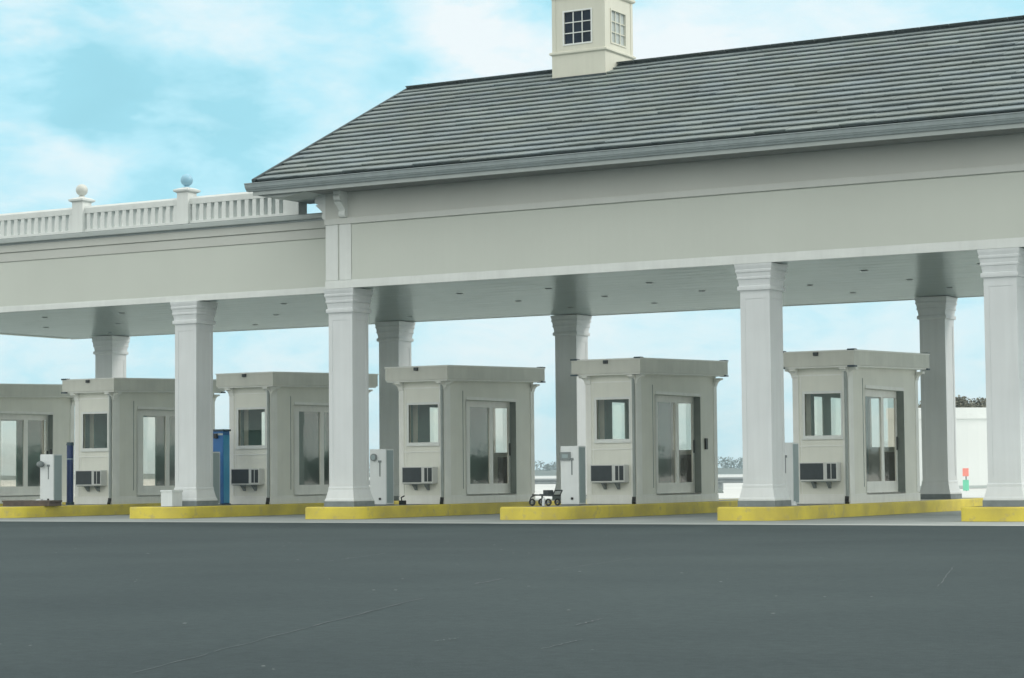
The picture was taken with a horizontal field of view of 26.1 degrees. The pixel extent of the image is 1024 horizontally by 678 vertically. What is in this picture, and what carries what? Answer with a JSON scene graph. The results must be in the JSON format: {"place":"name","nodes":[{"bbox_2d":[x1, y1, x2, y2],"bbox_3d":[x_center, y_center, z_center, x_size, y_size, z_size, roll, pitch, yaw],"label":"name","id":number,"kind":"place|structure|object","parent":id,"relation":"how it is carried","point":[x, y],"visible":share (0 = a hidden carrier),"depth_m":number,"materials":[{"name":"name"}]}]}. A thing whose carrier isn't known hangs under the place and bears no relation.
{"place":"outdoors","nodes":[
{"label":"outdoors","id":0,"kind":"place"},
{"bbox_2d":[2,499,61,505],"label":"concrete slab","id":1,"kind":"structure","parent":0,"point":[39,502],"depth_m":54.68,"materials":[{"name":"grey concrete"}]},
{"bbox_2d":[0,468,742,479],"bbox_3d":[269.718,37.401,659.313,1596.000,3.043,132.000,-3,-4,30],"label":"hills","id":2,"kind":"structure","parent":0,"point":[553,472],"depth_m":755.46,"materials":[{"name":"green plant"}]},
{"bbox_2d":[369,456,742,471],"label":"wood","id":3,"kind":"object","parent":2,"relation":"on","point":[546,467],"visible":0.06,"depth_m":769.25,"materials":[{"name":"grey plant"}]},
{"bbox_2d":[0,474,986,497],"bbox_3d":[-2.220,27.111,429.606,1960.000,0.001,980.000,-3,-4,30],"label":"ground","id":4,"kind":"structure","parent":0,"point":[731,490],"depth_m":134.65,"materials":[{"name":"grey concrete"}]},
{"bbox_2d":[369,477,742,489],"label":"guard rail","id":5,"kind":"object","parent":4,"relation":"on","point":[721,480],"visible":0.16,"depth_m":114.07,"materials":[{"name":"grey metal"}]},
{"bbox_2d":[955,397,967,407],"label":"tree","id":6,"kind":"object","parent":4,"relation":"on","point":[958,404],"visible":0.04,"depth_m":162.02,"materials":[{"name":"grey plant"}]},
{"bbox_2d":[963,468,968,490],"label":"signal post","id":7,"kind":"object","parent":4,"relation":"on","point":[965,481],"visible":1,"depth_m":98.70,"materials":[{"name":"plastic"}]},
{"bbox_2d":[960,402,977,407],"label":"tree","id":8,"kind":"object","parent":4,"relation":"on","point":[966,405],"visible":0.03,"depth_m":160.25,"materials":[{"name":"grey plant"}]},
{"bbox_2d":[956,395,985,407],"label":"tree","id":9,"kind":"object","parent":4,"relation":"on","point":[970,401],"visible":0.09,"depth_m":162.76,"materials":[{"name":"grey plant"}]},
{"bbox_2d":[971,399,985,407],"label":"tree","id":10,"kind":"object","parent":4,"relation":"on","point":[981,403],"visible":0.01,"depth_m":160.37,"materials":[{"name":"grey plant"}]},
{"bbox_2d":[0,521,1023,677],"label":"road","id":11,"kind":"structure","parent":0,"point":[101,599],"depth_m":16.98,"materials":[{"name":"grey asphalt"}]},
{"bbox_2d":[0,498,1023,524],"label":"pavement","id":12,"kind":"structure","parent":0,"point":[943,518],"depth_m":46.51,"materials":[{"name":"concrete"}]},
{"bbox_2d":[0,503,160,517],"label":"traffic island","id":13,"kind":"structure","parent":12,"relation":"on","point":[60,511],"depth_m":55.21,"materials":[{"name":"concrete"}]},
{"bbox_2d":[0,384,74,503],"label":"toll booth","id":14,"kind":"object","parent":13,"relation":"on","point":[42,416],"visible":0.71,"depth_m":62.30,"materials":[{"name":"white paint"}]},
{"bbox_2d":[1,419,23,495],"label":"sliding door","id":15,"kind":"structure","parent":14,"relation":"in","point":[19,423],"depth_m":62.56,"materials":[{"name":"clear glass"}]},
{"bbox_2d":[0,411,52,496],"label":"sliding door","id":16,"kind":"structure","parent":14,"relation":"in","point":[25,490],"depth_m":61.55,"materials":[{"name":"clear glass"}]},
{"bbox_2d":[44,420,44,450],"bbox_3d":[-13.043,2.882,63.338,1.110,1.230,0.030,-3,-4,30],"label":"window","id":17,"kind":"structure","parent":14,"relation":"in","point":[44,420],"depth_m":63.61,"materials":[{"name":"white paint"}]},
{"bbox_2d":[36,449,62,504],"bbox_3d":[-11.756,3.507,56.000,0.475,1.420,0.540,-3,-4,30],"label":"service cabinet","id":18,"kind":"object","parent":13,"relation":"on","point":[50,465],"visible":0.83,"depth_m":55.94,"materials":[{"name":"white metal"}]},
{"bbox_2d":[66,442,73,504],"bbox_3d":[-11.323,3.447,56.562,0.220,1.600,0.220,-3,-4,30],"label":"bollard","id":19,"kind":"object","parent":13,"relation":"on","point":[70,458],"visible":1,"depth_m":56.49,"materials":[{"name":"blue metal"}]},
{"bbox_2d":[61,378,225,503],"bbox_3d":[-9.787,2.703,58.922,1.768,3.387,4.670,-3,-4,30],"label":"toll booth","id":20,"kind":"object","parent":13,"relation":"on","point":[110,413],"visible":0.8,"depth_m":57.40,"materials":[{"name":"white paint"}]},
{"bbox_2d":[81,411,107,451],"bbox_3d":[-10.792,2.396,57.153,0.928,1.030,0.065,-3,-4,30],"label":"window","id":21,"kind":"structure","parent":20,"relation":"in","point":[83,449],"depth_m":57.20,"materials":[{"name":"glass"}]},
{"bbox_2d":[90,414,163,495],"bbox_3d":[-10.314,3.028,59.046,0.230,2.360,2.860,-3,-4,30],"label":"window glass","id":22,"kind":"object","parent":20,"relation":"in","point":[98,422],"depth_m":59.90,"materials":[{"name":"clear glass"}]},
{"bbox_2d":[137,406,174,496],"bbox_3d":[-9.283,2.999,58.720,0.221,2.360,2.380,-3,-4,30],"label":"sliding door","id":23,"kind":"structure","parent":20,"relation":"in","point":[144,411],"depth_m":58.37,"materials":[{"name":"metal"}]},
{"bbox_2d":[130,500,398,518],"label":"traffic island","id":24,"kind":"structure","parent":12,"relation":"on","point":[177,512],"depth_m":52.33,"materials":[{"name":"concrete"}]},
{"bbox_2d":[160,490,182,506],"bbox_3d":[-8.001,3.742,51.895,0.360,0.385,0.400,-3,-4,30],"label":"white box","id":25,"kind":"object","parent":24,"relation":"on","point":[171,498],"visible":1,"depth_m":51.75,"materials":[{"name":"white plastic"}]},
{"bbox_2d":[213,452,220,504],"bbox_3d":[-7.358,3.382,53.524,0.470,1.290,0.360,-3,-4,30],"label":"service cabinet","id":26,"kind":"object","parent":24,"relation":"on","point":[216,470],"visible":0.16,"depth_m":53.44,"materials":[{"name":"grey metal"}]},
{"bbox_2d":[213,429,230,504],"bbox_3d":[-7.219,3.141,54.152,0.545,1.845,0.360,-3,-4,30],"label":"blue kiosk","id":27,"kind":"object","parent":24,"relation":"on","point":[221,441],"visible":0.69,"depth_m":54.01,"materials":[{"name":"paint"}]},
{"bbox_2d":[0,174,548,505],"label":"side canopy","id":28,"kind":"object","parent":24,"relation":"on","point":[190,269],"visible":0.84,"depth_m":53.54,"materials":[{"name":"white paint"}]},
{"bbox_2d":[215,372,377,503],"bbox_3d":[-5.439,2.519,56.370,1.768,3.367,4.664,-3,-4,30],"label":"toll booth","id":29,"kind":"object","parent":24,"relation":"on","point":[287,462],"visible":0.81,"depth_m":54.87,"materials":[{"name":"white paint"}]},
{"bbox_2d":[236,407,265,448],"bbox_3d":[-6.443,2.202,54.604,0.928,1.030,0.065,-3,-4,30],"label":"window","id":30,"kind":"structure","parent":29,"relation":"in","point":[242,408],"depth_m":54.68,"materials":[{"name":"white paint"}]},
{"bbox_2d":[244,409,314,494],"bbox_3d":[-5.965,2.834,56.498,0.230,2.360,2.860,-3,-4,30],"label":"window glass","id":31,"kind":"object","parent":29,"relation":"in","point":[252,418],"depth_m":57.19,"materials":[{"name":"clear glass"}]},
{"bbox_2d":[293,402,328,495],"bbox_3d":[-4.933,2.805,56.171,0.221,2.360,2.380,-3,-4,30],"label":"sliding door","id":32,"kind":"structure","parent":29,"relation":"in","point":[299,490],"depth_m":55.96,"materials":[{"name":"metal"}]},
{"bbox_2d":[305,499,557,518],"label":"traffic island","id":33,"kind":"structure","parent":12,"relation":"on","point":[388,511],"depth_m":50.18,"materials":[{"name":"concrete"}]},
{"bbox_2d":[370,449,394,504],"bbox_3d":[-3.014,3.188,50.965,0.470,1.290,0.382,-3,-4,30],"label":"service cabinet","id":34,"kind":"object","parent":33,"relation":"on","point":[382,476],"visible":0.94,"depth_m":50.84,"materials":[{"name":"white metal"}]},
{"bbox_2d":[399,496,405,504],"bbox_3d":[-2.521,3.738,51.211,0.140,0.214,0.173,-3,-4,30],"label":"junction box","id":35,"kind":"object","parent":33,"relation":"on","point":[402,502],"visible":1,"depth_m":51.14,"materials":[{"name":"black plastic"}]},
{"bbox_2d":[384,365,545,503],"bbox_3d":[-1.088,2.316,53.825,1.768,3.387,4.670,-3,-4,30],"label":"toll booth","id":36,"kind":"object","parent":33,"relation":"on","point":[461,461],"visible":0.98,"depth_m":52.75,"materials":[{"name":"white paint"}]},
{"bbox_2d":[406,402,439,445],"bbox_3d":[-2.093,2.009,52.055,0.928,1.030,0.065,-3,-4,30],"label":"window","id":37,"kind":"structure","parent":36,"relation":"in","point":[418,403],"depth_m":52.07,"materials":[{"name":"white paint"}]},
{"bbox_2d":[413,404,480,483],"bbox_3d":[-1.615,2.640,53.949,0.230,2.360,2.860,-3,-4,30],"label":"window glass","id":38,"kind":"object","parent":36,"relation":"in","point":[421,413],"depth_m":54.73,"materials":[{"name":"clear glass"}]},
{"bbox_2d":[465,397,516,495],"bbox_3d":[-0.584,2.611,53.622,0.221,2.360,2.380,-3,-4,30],"label":"sliding door","id":39,"kind":"structure","parent":36,"relation":"in","point":[511,485],"depth_m":53.96,"materials":[{"name":"metal"}]},
{"bbox_2d":[45,521,1023,525],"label":"pavement edge","id":40,"kind":"object","parent":12,"relation":"attached to","point":[538,523],"depth_m":42.74,"materials":[{"name":"grey concrete"}]},
{"bbox_2d":[500,499,737,519],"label":"traffic island","id":41,"kind":"structure","parent":12,"relation":"on","point":[563,512],"depth_m":47.86,"materials":[{"name":"concrete"}]},
{"bbox_2d":[529,490,562,505],"bbox_3d":[0.692,3.421,47.553,0.747,0.344,0.444,-3,-4,30],"label":"hand cart","id":42,"kind":"object","parent":41,"relation":"on","point":[542,501],"visible":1,"depth_m":47.43,"materials":[{"name":"black metal"}]},
{"bbox_2d":[560,446,586,504],"bbox_3d":[1.337,2.995,48.420,0.470,1.290,0.374,-3,-4,30],"label":"service cabinet","id":43,"kind":"object","parent":41,"relation":"on","point":[573,473],"visible":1,"depth_m":48.29,"materials":[{"name":"white metal"}]},
{"bbox_2d":[570,357,728,503],"bbox_3d":[3.262,2.122,51.276,1.768,3.387,4.670,-3,-4,30],"label":"toll booth","id":44,"kind":"object","parent":41,"relation":"on","point":[646,460],"visible":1,"depth_m":49.96,"materials":[{"name":"white paint"}]},
{"bbox_2d":[594,396,630,442],"bbox_3d":[2.256,1.815,49.506,0.928,1.030,0.065,-3,-4,30],"label":"window","id":45,"kind":"structure","parent":44,"relation":"in","point":[595,398],"depth_m":49.56,"materials":[{"name":"white paint"}]},
{"bbox_2d":[599,399,661,493],"bbox_3d":[2.734,2.447,51.400,0.230,2.360,2.860,-3,-4,30],"label":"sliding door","id":46,"kind":"structure","parent":44,"relation":"in","point":[605,406],"depth_m":50.44,"materials":[{"name":"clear glass"}]},
{"bbox_2d":[655,391,701,494],"bbox_3d":[3.765,2.418,51.073,0.221,2.360,2.380,-3,-4,30],"label":"sliding door","id":47,"kind":"structure","parent":44,"relation":"in","point":[693,487],"depth_m":51.58,"materials":[{"name":"metal"}]},
{"bbox_2d":[717,498,982,520],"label":"traffic island","id":48,"kind":"structure","parent":12,"relation":"on","point":[791,512],"depth_m":45.85,"materials":[{"name":"concrete"}]},
{"bbox_2d":[785,443,799,504],"bbox_3d":[5.690,2.801,45.877,0.470,1.290,0.360,-3,-4,30],"label":"service cabinet","id":49,"kind":"object","parent":48,"relation":"on","point":[792,467],"visible":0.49,"depth_m":45.69,"materials":[{"name":"white metal"}]},
{"bbox_2d":[783,348,929,503],"bbox_3d":[7.611,1.929,48.727,1.768,3.387,4.670,-3,-4,30],"label":"toll booth","id":50,"kind":"object","parent":48,"relation":"on","point":[850,464],"visible":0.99,"depth_m":47.26,"materials":[{"name":"white paint"}]},
{"bbox_2d":[802,390,842,439],"bbox_3d":[6.606,1.621,46.957,0.928,1.030,0.065,-3,-4,30],"label":"window","id":51,"kind":"structure","parent":50,"relation":"in","point":[805,437],"depth_m":47.00,"materials":[{"name":"white paint"}]},
{"bbox_2d":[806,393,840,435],"bbox_3d":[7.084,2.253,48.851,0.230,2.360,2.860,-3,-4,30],"label":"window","id":52,"kind":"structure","parent":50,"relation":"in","point":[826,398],"depth_m":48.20,"materials":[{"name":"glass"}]},
{"bbox_2d":[865,385,905,494],"bbox_3d":[8.115,2.224,48.525,0.221,2.360,2.380,-3,-4,30],"label":"sliding door","id":53,"kind":"structure","parent":50,"relation":"in","point":[898,485],"depth_m":49.36,"materials":[{"name":"metal"}]},
{"bbox_2d":[961,506,1023,521],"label":"traffic island","id":54,"kind":"structure","parent":12,"relation":"on","point":[991,514],"depth_m":41.11,"materials":[{"name":"concrete"}]},
{"bbox_2d":[244,0,1023,506],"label":"toll canopy","id":55,"kind":"object","parent":54,"relation":"on","point":[598,168],"visible":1,"depth_m":46.54,"materials":[{"name":"white paint"}]},
{"bbox_2d":[0,0,1023,475],"label":"sky","id":56,"kind":"structure","parent":0,"point":[122,100],"materials":[{"name":"blue"}]},
{"bbox_2d":[886,408,987,487],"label":"white building","id":57,"kind":"structure","parent":0,"point":[971,438],"depth_m":112.85,"materials":[{"name":"white paint"}]}
]}

